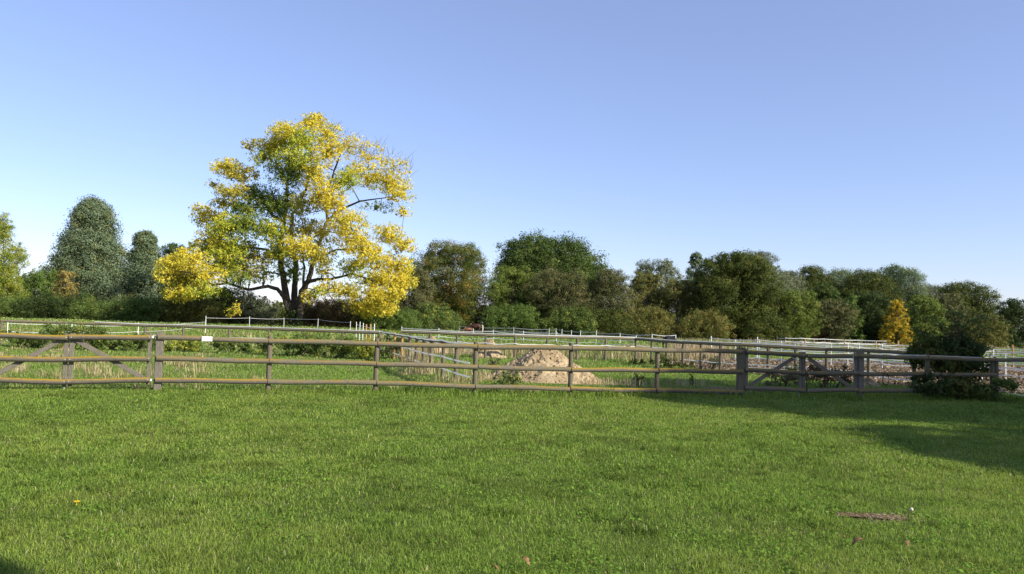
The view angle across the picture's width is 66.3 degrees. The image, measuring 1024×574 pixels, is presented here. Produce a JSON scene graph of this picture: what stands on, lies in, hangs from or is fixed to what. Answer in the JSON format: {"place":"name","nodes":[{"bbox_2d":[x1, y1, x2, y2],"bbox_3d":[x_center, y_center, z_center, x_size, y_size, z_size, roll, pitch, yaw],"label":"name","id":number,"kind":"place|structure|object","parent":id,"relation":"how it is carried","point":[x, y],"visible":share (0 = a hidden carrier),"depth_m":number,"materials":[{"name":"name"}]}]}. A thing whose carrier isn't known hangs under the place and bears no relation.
{"place":"outdoors","nodes":[
{"label":"outdoors","id":0,"kind":"place"},
{"bbox_2d":[0,314,1023,573],"bbox_3d":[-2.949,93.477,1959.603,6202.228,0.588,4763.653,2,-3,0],"label":"ground","id":1,"kind":"structure","parent":0,"point":[454,538],"depth_m":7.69,"materials":[{"name":"plant"}]},
{"bbox_2d":[0,212,32,316],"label":"maple tree","id":2,"kind":"object","parent":1,"relation":"on","point":[18,256],"visible":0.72,"depth_m":104.45,"materials":[{"name":"green plant"}]},
{"bbox_2d":[0,294,36,317],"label":"hedge bush","id":3,"kind":"object","parent":1,"relation":"on","point":[6,308],"visible":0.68,"depth_m":97.27,"materials":[{"name":"green plant"}]},
{"bbox_2d":[0,329,58,347],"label":"bramble bush","id":4,"kind":"object","parent":1,"relation":"on","point":[35,343],"visible":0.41,"depth_m":34.17,"materials":[{"name":"green plant"}]},
{"bbox_2d":[0,332,68,388],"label":"wooden gate","id":5,"kind":"structure","parent":1,"relation":"on","point":[31,357],"depth_m":16.44,"materials":[{"name":"wood"}]},
{"bbox_2d":[12,267,79,312],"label":"hazel bush","id":6,"kind":"object","parent":1,"relation":"on","point":[34,283],"visible":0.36,"depth_m":110.68,"materials":[{"name":"green plant"}]},
{"bbox_2d":[2,289,97,318],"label":"hedge bush","id":7,"kind":"object","parent":1,"relation":"on","point":[42,306],"visible":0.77,"depth_m":97.30,"materials":[{"name":"green plant"}]},
{"bbox_2d":[50,270,79,302],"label":"maple sapling","id":8,"kind":"object","parent":1,"relation":"on","point":[66,278],"visible":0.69,"depth_m":105.82,"materials":[{"name":"yellow plant"}]},
{"bbox_2d":[41,317,112,350],"bbox_3d":[-18.553,2.012,33.492,3.042,1.488,1.428,2,-3,0],"label":"bramble bush","id":9,"kind":"object","parent":1,"relation":"on","point":[60,330],"visible":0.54,"depth_m":33.30,"materials":[{"name":"green plant"}]},
{"bbox_2d":[34,194,137,318],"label":"willow tree","id":10,"kind":"object","parent":1,"relation":"on","point":[88,251],"visible":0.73,"depth_m":115.85,"materials":[{"name":"green plant"}]},
{"bbox_2d":[62,291,143,320],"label":"hedge bush","id":11,"kind":"object","parent":1,"relation":"on","point":[106,310],"visible":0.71,"depth_m":96.98,"materials":[{"name":"green plant"}]},
{"bbox_2d":[7,322,205,332],"bbox_3d":[-23.784,2.794,50.807,2.355,1.416,22.107,2,-3,4],"label":"electric fence","id":12,"kind":"object","parent":1,"relation":"on","point":[86,325],"visible":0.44,"depth_m":46.49,"materials":[{"name":"white plastic"}]},
{"bbox_2d":[96,332,166,351],"bbox_3d":[-16.532,2.424,34.095,2.875,0.953,1.278,3,-3,-20],"label":"bramble bush","id":13,"kind":"object","parent":1,"relation":"on","point":[127,343],"visible":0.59,"depth_m":34.05,"materials":[{"name":"green plant"}]},
{"bbox_2d":[117,229,166,317],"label":"willow tree","id":14,"kind":"object","parent":1,"relation":"on","point":[145,255],"visible":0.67,"depth_m":118.48,"materials":[{"name":"green plant"}]},
{"bbox_2d":[116,294,174,321],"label":"hedge bush","id":15,"kind":"object","parent":1,"relation":"on","point":[141,307],"visible":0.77,"depth_m":95.87,"materials":[{"name":"green plant"}]},
{"bbox_2d":[146,242,199,319],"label":"oak tree","id":16,"kind":"object","parent":1,"relation":"on","point":[173,246],"visible":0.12,"depth_m":120.37,"materials":[{"name":"green plant"}]},
{"bbox_2d":[164,340,202,352],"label":"bramble bush","id":17,"kind":"object","parent":1,"relation":"on","point":[187,346],"visible":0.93,"depth_m":34.30,"materials":[{"name":"green plant"}]},
{"bbox_2d":[146,293,228,323],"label":"hedge bush","id":18,"kind":"object","parent":1,"relation":"on","point":[196,311],"visible":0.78,"depth_m":96.67,"materials":[{"name":"green plant"}]},
{"bbox_2d":[0,319,380,357],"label":"rail fence","id":19,"kind":"object","parent":1,"relation":"on","point":[184,326],"visible":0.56,"depth_m":36.70,"materials":[{"name":"wood"}]},
{"bbox_2d":[186,284,260,323],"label":"hedge bush","id":20,"kind":"object","parent":1,"relation":"on","point":[227,303],"visible":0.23,"depth_m":103.64,"materials":[{"name":"green plant"}]},
{"bbox_2d":[207,335,253,352],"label":"bramble bush","id":21,"kind":"object","parent":1,"relation":"on","point":[244,347],"visible":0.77,"depth_m":34.20,"materials":[{"name":"green plant"}]},
{"bbox_2d":[227,293,283,324],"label":"hedge bush","id":22,"kind":"object","parent":1,"relation":"on","point":[261,313],"visible":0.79,"depth_m":101.96,"materials":[{"name":"green plant"}]},
{"bbox_2d":[262,300,286,324],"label":"hawthorn bush","id":23,"kind":"object","parent":1,"relation":"on","point":[284,311],"visible":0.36,"depth_m":105.55,"materials":[{"name":"green plant"}]},
{"bbox_2d":[151,112,419,325],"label":"ash tree","id":24,"kind":"object","parent":1,"relation":"on","point":[229,253],"visible":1,"depth_m":91.24,"materials":[{"name":"yellow plant"}]},
{"bbox_2d":[253,330,321,356],"bbox_3d":[-9.522,2.421,33.562,3.114,1.269,1.461,2,-3,0],"label":"bramble bush","id":25,"kind":"object","parent":1,"relation":"on","point":[259,346],"visible":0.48,"depth_m":33.40,"materials":[{"name":"green plant"}]},
{"bbox_2d":[294,331,355,358],"bbox_3d":[-7.822,2.448,33.004,2.729,1.198,1.483,2,-3,0],"label":"bramble bush","id":26,"kind":"object","parent":1,"relation":"on","point":[317,347],"visible":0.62,"depth_m":32.82,"materials":[{"name":"green plant"}]},
{"bbox_2d":[303,297,365,327],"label":"elder bush","id":27,"kind":"object","parent":1,"relation":"on","point":[321,311],"visible":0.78,"depth_m":102.08,"materials":[{"name":"green plant"}]},
{"bbox_2d":[330,337,373,359],"bbox_3d":[-6.674,2.580,32.877,2.170,1.048,1.462,2,-3,0],"label":"bramble bush","id":28,"kind":"object","parent":1,"relation":"on","point":[364,352],"visible":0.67,"depth_m":32.60,"materials":[{"name":"green plant"}]},
{"bbox_2d":[356,322,374,340],"bbox_3d":[-9.746,3.113,51.123,0.218,1.663,18.109,2,-3,-14],"label":"electric fence","id":29,"kind":"object","parent":1,"relation":"on","point":[366,334],"visible":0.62,"depth_m":46.88,"materials":[{"name":"white plastic"}]},
{"bbox_2d":[341,301,404,328],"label":"hedge bush","id":30,"kind":"object","parent":1,"relation":"on","point":[358,318],"visible":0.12,"depth_m":101.64,"materials":[{"name":"green plant"}]},
{"bbox_2d":[369,331,412,358],"bbox_3d":[-5.280,2.520,34.013,2.257,1.524,1.684,2,-3,0],"label":"bramble bush","id":31,"kind":"object","parent":1,"relation":"on","point":[382,351],"visible":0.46,"depth_m":33.90,"materials":[{"name":"green plant"}]},
{"bbox_2d":[358,305,424,330],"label":"hedge bush","id":32,"kind":"object","parent":1,"relation":"on","point":[395,319],"visible":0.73,"depth_m":99.08,"materials":[{"name":"green plant"}]},
{"bbox_2d":[387,265,437,328],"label":"thorn tree","id":33,"kind":"object","parent":1,"relation":"on","point":[423,296],"visible":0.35,"depth_m":120.73,"materials":[{"name":"green plant"}]},
{"bbox_2d":[380,331,469,380],"bbox_3d":[-3.784,2.441,29.451,0.148,1.296,19.782,2,-3,-16],"label":"tape fence","id":34,"kind":"object","parent":1,"relation":"on","point":[456,360],"visible":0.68,"depth_m":25.48,"materials":[{"name":"plastic"}]},
{"bbox_2d":[406,301,465,331],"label":"hedge bush","id":35,"kind":"object","parent":1,"relation":"on","point":[428,320],"visible":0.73,"depth_m":117.24,"materials":[{"name":"green plant"}]},
{"bbox_2d":[153,332,744,396],"bbox_3d":[-0.902,1.980,18.553,14.053,1.454,0.210,2,-3,-13],"label":"wooden fence","id":36,"kind":"object","parent":1,"relation":"on","point":[269,361],"visible":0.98,"depth_m":18.28,"materials":[{"name":"wood"}]},
{"bbox_2d":[66,332,153,385],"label":"wooden gate","id":37,"kind":"structure","parent":36,"relation":"attached to","point":[73,338],"depth_m":16.75,"materials":[{"name":"wood"}]},
{"bbox_2d":[744,348,806,392],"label":"wooden gate","id":38,"kind":"structure","parent":36,"relation":"attached to","point":[777,370],"depth_m":20.20,"materials":[{"name":"wood"}]},
{"bbox_2d":[407,238,492,331],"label":"oak tree","id":39,"kind":"object","parent":1,"relation":"on","point":[461,299],"visible":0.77,"depth_m":129.49,"materials":[{"name":"green plant"}]},
{"bbox_2d":[467,324,482,332],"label":"horse","id":40,"kind":"object","parent":1,"relation":"on","point":[472,326],"visible":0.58,"depth_m":120.63},
{"bbox_2d":[456,308,499,332],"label":"hedge bush","id":41,"kind":"object","parent":1,"relation":"on","point":[477,318],"visible":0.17,"depth_m":134.94,"materials":[{"name":"green plant"}]},
{"bbox_2d":[470,339,506,358],"bbox_3d":[-1.091,3.025,37.947,1.965,1.022,1.598,2,-3,0],"label":"sand heap","id":42,"kind":"object","parent":1,"relation":"on","point":[494,353],"visible":0.54,"depth_m":37.47,"materials":[{"name":"sand"}]},
{"bbox_2d":[489,370,524,384],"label":"weed bush","id":43,"kind":"object","parent":1,"relation":"on","point":[514,379],"visible":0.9,"depth_m":20.73,"materials":[{"name":"green plant"}]},
{"bbox_2d":[482,263,539,333],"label":"oak tree","id":44,"kind":"object","parent":1,"relation":"on","point":[497,293],"visible":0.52,"depth_m":130.25,"materials":[{"name":"green plant"}]},
{"bbox_2d":[477,301,553,334],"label":"hedge bush","id":45,"kind":"object","parent":1,"relation":"on","point":[525,319],"visible":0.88,"depth_m":124.80,"materials":[{"name":"green plant"}]},
{"bbox_2d":[400,330,636,361],"bbox_3d":[0.417,2.884,37.189,11.454,1.364,1.260,2,-3,-4],"label":"rail fence","id":46,"kind":"object","parent":1,"relation":"on","point":[486,335],"visible":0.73,"depth_m":37.06,"materials":[{"name":"wood"}]},
{"bbox_2d":[401,327,636,344],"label":"electric fence","id":47,"kind":"object","parent":1,"relation":"on","point":[493,331],"visible":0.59,"depth_m":73.75,"materials":[{"name":"white plastic"}]},
{"bbox_2d":[479,228,617,334],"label":"oak tree","id":48,"kind":"object","parent":1,"relation":"on","point":[539,253],"visible":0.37,"depth_m":137.26,"materials":[{"name":"green plant"}]},
{"bbox_2d":[478,377,623,385],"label":"sand","id":49,"kind":"structure","parent":1,"relation":"on","point":[585,384],"depth_m":22.84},
{"bbox_2d":[481,350,603,384],"bbox_3d":[0.951,2.310,23.777,3.874,1.093,3.121,2,-3,0],"label":"sand heap","id":50,"kind":"object","parent":49,"relation":"on","point":[551,358],"visible":0.59,"depth_m":23.02,"materials":[{"name":"sand"}]},
{"bbox_2d":[435,326,675,337],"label":"electric fence","id":51,"kind":"object","parent":1,"relation":"on","point":[562,330],"visible":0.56,"depth_m":112.11,"materials":[{"name":"white plastic"}]},
{"bbox_2d":[521,265,598,333],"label":"thorn tree","id":52,"kind":"object","parent":1,"relation":"on","point":[543,286],"visible":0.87,"depth_m":127.32,"materials":[{"name":"green plant"}]},
{"bbox_2d":[540,304,605,334],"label":"hedge bush","id":53,"kind":"object","parent":1,"relation":"on","point":[582,319],"visible":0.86,"depth_m":123.91,"materials":[{"name":"green plant"}]},
{"bbox_2d":[572,302,637,335],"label":"hedge bush","id":54,"kind":"object","parent":1,"relation":"on","point":[609,321],"visible":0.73,"depth_m":124.88,"materials":[{"name":"green plant"}]},
{"bbox_2d":[575,267,639,335],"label":"thorn tree","id":55,"kind":"object","parent":1,"relation":"on","point":[614,295],"visible":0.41,"depth_m":130.50,"materials":[{"name":"green plant"}]},
{"bbox_2d":[633,373,644,385],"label":"weed bush","id":56,"kind":"object","parent":1,"relation":"on","point":[637,377],"visible":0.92,"depth_m":22.49,"materials":[{"name":"green plant"}]},
{"bbox_2d":[629,357,654,364],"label":"weed bush","id":57,"kind":"object","parent":1,"relation":"on","point":[652,361],"visible":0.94,"depth_m":35.82,"materials":[{"name":"green plant"}]},
{"bbox_2d":[625,271,673,337],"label":"birch tree","id":58,"kind":"object","parent":1,"relation":"on","point":[651,281],"visible":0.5,"depth_m":139.82,"materials":[{"name":"green plant"}]},
{"bbox_2d":[619,304,681,337],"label":"hedge bush","id":59,"kind":"object","parent":1,"relation":"on","point":[651,322],"visible":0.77,"depth_m":128.08,"materials":[{"name":"green plant"}]},
{"bbox_2d":[627,258,683,307],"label":"alder tree","id":60,"kind":"object","parent":1,"relation":"on","point":[665,266],"visible":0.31,"depth_m":168.48,"materials":[{"name":"green plant"}]},
{"bbox_2d":[662,336,675,347],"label":"pony","id":61,"kind":"object","parent":1,"relation":"on","point":[670,337],"visible":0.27,"depth_m":65.63},
{"bbox_2d":[648,278,703,338],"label":"birch tree","id":62,"kind":"object","parent":1,"relation":"on","point":[674,294],"visible":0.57,"depth_m":137.24,"materials":[{"name":"green plant"}]},
{"bbox_2d":[659,354,695,367],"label":"weed bush","id":63,"kind":"object","parent":1,"relation":"on","point":[667,364],"visible":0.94,"depth_m":33.15,"materials":[{"name":"green plant"}]},
{"bbox_2d":[681,252,703,310],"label":"poplar tree","id":64,"kind":"object","parent":1,"relation":"on","point":[693,261],"visible":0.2,"depth_m":171.79,"materials":[{"name":"green plant"}]},
{"bbox_2d":[675,308,735,338],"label":"hedge bush","id":65,"kind":"object","parent":1,"relation":"on","point":[711,327],"visible":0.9,"depth_m":128.75,"materials":[{"name":"green plant"}]},
{"bbox_2d":[698,354,722,368],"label":"weed bush","id":66,"kind":"object","parent":1,"relation":"on","point":[712,359],"visible":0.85,"depth_m":31.72,"materials":[{"name":"green plant"}]},
{"bbox_2d":[695,386,773,391],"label":"worn path","id":67,"kind":"structure","parent":1,"relation":"on","point":[728,388],"depth_m":22.32,"materials":[{"name":"soil"}]},
{"bbox_2d":[679,248,791,340],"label":"lime tree","id":68,"kind":"object","parent":1,"relation":"on","point":[739,281],"visible":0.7,"depth_m":134.15,"materials":[{"name":"green plant"}]},
{"bbox_2d":[729,250,798,336],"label":"willow tree","id":69,"kind":"object","parent":1,"relation":"on","point":[783,276],"visible":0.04,"depth_m":170.78,"materials":[{"name":"green plant"}]},
{"bbox_2d":[736,316,795,340],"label":"hedge bush","id":70,"kind":"object","parent":1,"relation":"on","point":[756,326],"visible":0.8,"depth_m":131.77,"materials":[{"name":"green plant"}]},
{"bbox_2d":[636,337,915,388],"bbox_3d":[9.068,2.883,31.207,2.243,1.379,15.184,3,-3,-31],"label":"rail fence","id":71,"kind":"object","parent":1,"relation":"on","point":[767,346],"visible":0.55,"depth_m":29.87,"materials":[{"name":"wood"}]},
{"bbox_2d":[759,367,798,385],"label":"weed bush","id":72,"kind":"object","parent":1,"relation":"on","point":[787,378],"visible":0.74,"depth_m":24.17,"materials":[{"name":"green plant"}]},
{"bbox_2d":[780,270,809,339],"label":"willow tree","id":73,"kind":"object","parent":1,"relation":"on","point":[796,278],"visible":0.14,"depth_m":181.07,"materials":[{"name":"green plant"}]},
{"bbox_2d":[785,364,811,384],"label":"weed bush","id":74,"kind":"object","parent":1,"relation":"on","point":[787,365],"visible":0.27,"depth_m":25.35,"materials":[{"name":"green plant"}]},
{"bbox_2d":[772,288,827,341],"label":"cherry tree","id":75,"kind":"object","parent":1,"relation":"on","point":[800,301],"visible":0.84,"depth_m":136.41,"materials":[{"name":"green plant"}]},
{"bbox_2d":[799,319,837,341],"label":"hornbeam tree","id":76,"kind":"object","parent":1,"relation":"on","point":[820,338],"visible":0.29,"depth_m":147.77,"materials":[{"name":"green plant"}]},
{"bbox_2d":[798,282,842,341],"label":"ash tree","id":77,"kind":"object","parent":1,"relation":"on","point":[828,291],"visible":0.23,"depth_m":151.17,"materials":[{"name":"green plant"}]},
{"bbox_2d":[797,263,844,339],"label":"willow tree","id":78,"kind":"object","parent":1,"relation":"on","point":[814,276],"visible":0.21,"depth_m":185.68,"materials":[{"name":"green plant"}]},
{"bbox_2d":[805,363,852,387],"bbox_3d":[9.826,2.732,24.083,1.742,0.860,1.288,1,-3,22],"label":"weed bush","id":79,"kind":"object","parent":1,"relation":"on","point":[820,377],"visible":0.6,"depth_m":24.16,"materials":[{"name":"green plant"}]},
{"bbox_2d":[779,337,886,346],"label":"electric fence","id":80,"kind":"object","parent":1,"relation":"on","point":[826,342],"visible":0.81,"depth_m":93.81,"materials":[{"name":"plastic"}]},
{"bbox_2d":[814,298,860,342],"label":"apple tree","id":81,"kind":"object","parent":1,"relation":"on","point":[832,307],"visible":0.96,"depth_m":137.98,"materials":[{"name":"green plant"}]},
{"bbox_2d":[826,267,858,335],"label":"willow tree","id":82,"kind":"object","parent":1,"relation":"on","point":[837,274],"visible":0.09,"depth_m":190.05,"materials":[{"name":"green plant"}]},
{"bbox_2d":[836,293,866,342],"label":"hazel tree","id":83,"kind":"object","parent":1,"relation":"on","point":[852,301],"visible":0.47,"depth_m":145.33,"materials":[{"name":"green plant"}]},
{"bbox_2d":[684,360,1022,392],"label":"wood chip paddock","id":84,"kind":"structure","parent":1,"relation":"on","point":[838,363],"depth_m":33.21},
{"bbox_2d":[662,356,1023,393],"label":"wood chips","id":85,"kind":"object","parent":84,"relation":"on","point":[874,367],"visible":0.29,"depth_m":36.75,"materials":[{"name":"wood"}]},
{"bbox_2d":[711,336,1023,366],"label":"electric fence","id":86,"kind":"object","parent":1,"relation":"on","point":[875,344],"visible":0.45,"depth_m":48.38,"materials":[{"name":"white plastic"}]},
{"bbox_2d":[834,511,905,518],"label":"soil","id":87,"kind":"structure","parent":1,"relation":"on","point":[853,515],"depth_m":7.32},
{"bbox_2d":[842,289,898,343],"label":"hornbeam tree","id":88,"kind":"object","parent":1,"relation":"on","point":[874,304],"visible":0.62,"depth_m":148.07,"materials":[{"name":"green plant"}]},
{"bbox_2d":[864,377,879,387],"bbox_3d":[11.478,3.080,25.293,0.842,0.355,0.810,1,-3,21],"label":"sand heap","id":89,"kind":"object","parent":1,"relation":"on","point":[868,381],"visible":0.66,"depth_m":25.13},
{"bbox_2d":[837,267,908,341],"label":"willow tree","id":90,"kind":"object","parent":1,"relation":"on","point":[868,281],"visible":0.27,"depth_m":180.08,"materials":[{"name":"green plant"}]},
{"bbox_2d":[735,340,1023,369],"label":"electric fence","id":91,"kind":"object","parent":1,"relation":"on","point":[831,345],"visible":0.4,"depth_m":39.33,"materials":[{"name":"white plastic"}]},
{"bbox_2d":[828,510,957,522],"bbox_3d":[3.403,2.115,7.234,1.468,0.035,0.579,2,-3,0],"label":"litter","id":92,"kind":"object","parent":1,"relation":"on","point":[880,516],"visible":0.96,"depth_m":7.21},
{"bbox_2d":[877,299,916,344],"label":"maple tree","id":93,"kind":"object","parent":1,"relation":"on","point":[896,324],"visible":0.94,"depth_m":135.46,"materials":[{"name":"yellow plant"}]},
{"bbox_2d":[872,310,930,343],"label":"hedge bush","id":94,"kind":"object","parent":1,"relation":"on","point":[888,326],"visible":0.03,"depth_m":148.80,"materials":[{"name":"green plant"}]},
{"bbox_2d":[875,263,930,316],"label":"willow tree","id":95,"kind":"object","parent":1,"relation":"on","point":[900,274],"visible":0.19,"depth_m":185.17,"materials":[{"name":"green plant"}]},
{"bbox_2d":[898,283,941,298],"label":"willow tree","id":96,"kind":"object","parent":1,"relation":"on","point":[933,288],"visible":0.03,"depth_m":190.43,"materials":[{"name":"green plant"}]},
{"bbox_2d":[895,293,953,344],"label":"lime tree","id":97,"kind":"object","parent":1,"relation":"on","point":[923,304],"visible":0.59,"depth_m":140.77,"materials":[{"name":"green plant"}]},
{"bbox_2d":[856,352,1023,396],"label":"wooden fence","id":98,"kind":"object","parent":1,"relation":"on","point":[994,366],"visible":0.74,"depth_m":21.14,"materials":[{"name":"wood"}]},
{"bbox_2d":[799,352,858,395],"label":"wooden gate","id":99,"kind":"structure","parent":98,"relation":"attached to","point":[834,374],"depth_m":20.58,"materials":[{"name":"wood"}]},
{"bbox_2d":[931,292,969,340],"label":"birch tree","id":100,"kind":"object","parent":1,"relation":"on","point":[951,303],"visible":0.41,"depth_m":144.84,"materials":[{"name":"green plant"}]},
{"bbox_2d":[904,305,1020,400],"bbox_3d":[12.485,1.813,22.045,3.638,2.640,3.159,2,-3,0],"label":"elder bush","id":101,"kind":"object","parent":1,"relation":"on","point":[930,344],"visible":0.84,"depth_m":22.04,"materials":[{"name":"green plant"}]},
{"bbox_2d":[929,279,1019,345],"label":"beech tree","id":102,"kind":"object","parent":1,"relation":"on","point":[975,299],"visible":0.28,"depth_m":160.12,"materials":[{"name":"green plant"}]},
{"bbox_2d":[960,313,1012,347],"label":"beech tree","id":103,"kind":"object","parent":1,"relation":"on","point":[993,337],"visible":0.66,"depth_m":138.56,"materials":[{"name":"green plant"}]},
{"bbox_2d":[982,354,1023,378],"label":"electric fence","id":104,"kind":"object","parent":1,"relation":"on","point":[1004,355],"visible":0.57,"depth_m":30.35,"materials":[{"name":"white plastic"}]},
{"bbox_2d":[992,297,1023,347],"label":"oak tree","id":105,"kind":"object","parent":1,"relation":"on","point":[1013,312],"visible":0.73,"depth_m":148.98,"materials":[{"name":"green plant"}]},
{"bbox_2d":[0,317,1023,396],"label":"meadow grass","id":106,"kind":"structure","parent":0,"point":[171,371],"depth_m":28.42,"materials":[{"name":"plant"}]},
{"bbox_2d":[0,319,1023,393],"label":"dry grass","id":107,"kind":"structure","parent":0,"point":[690,356],"depth_m":28.77,"materials":[{"name":"plant"}]},
{"bbox_2d":[0,0,1023,331],"label":"sky","id":108,"kind":"structure","parent":0,"point":[871,134],"materials":[{"name":"blue"}]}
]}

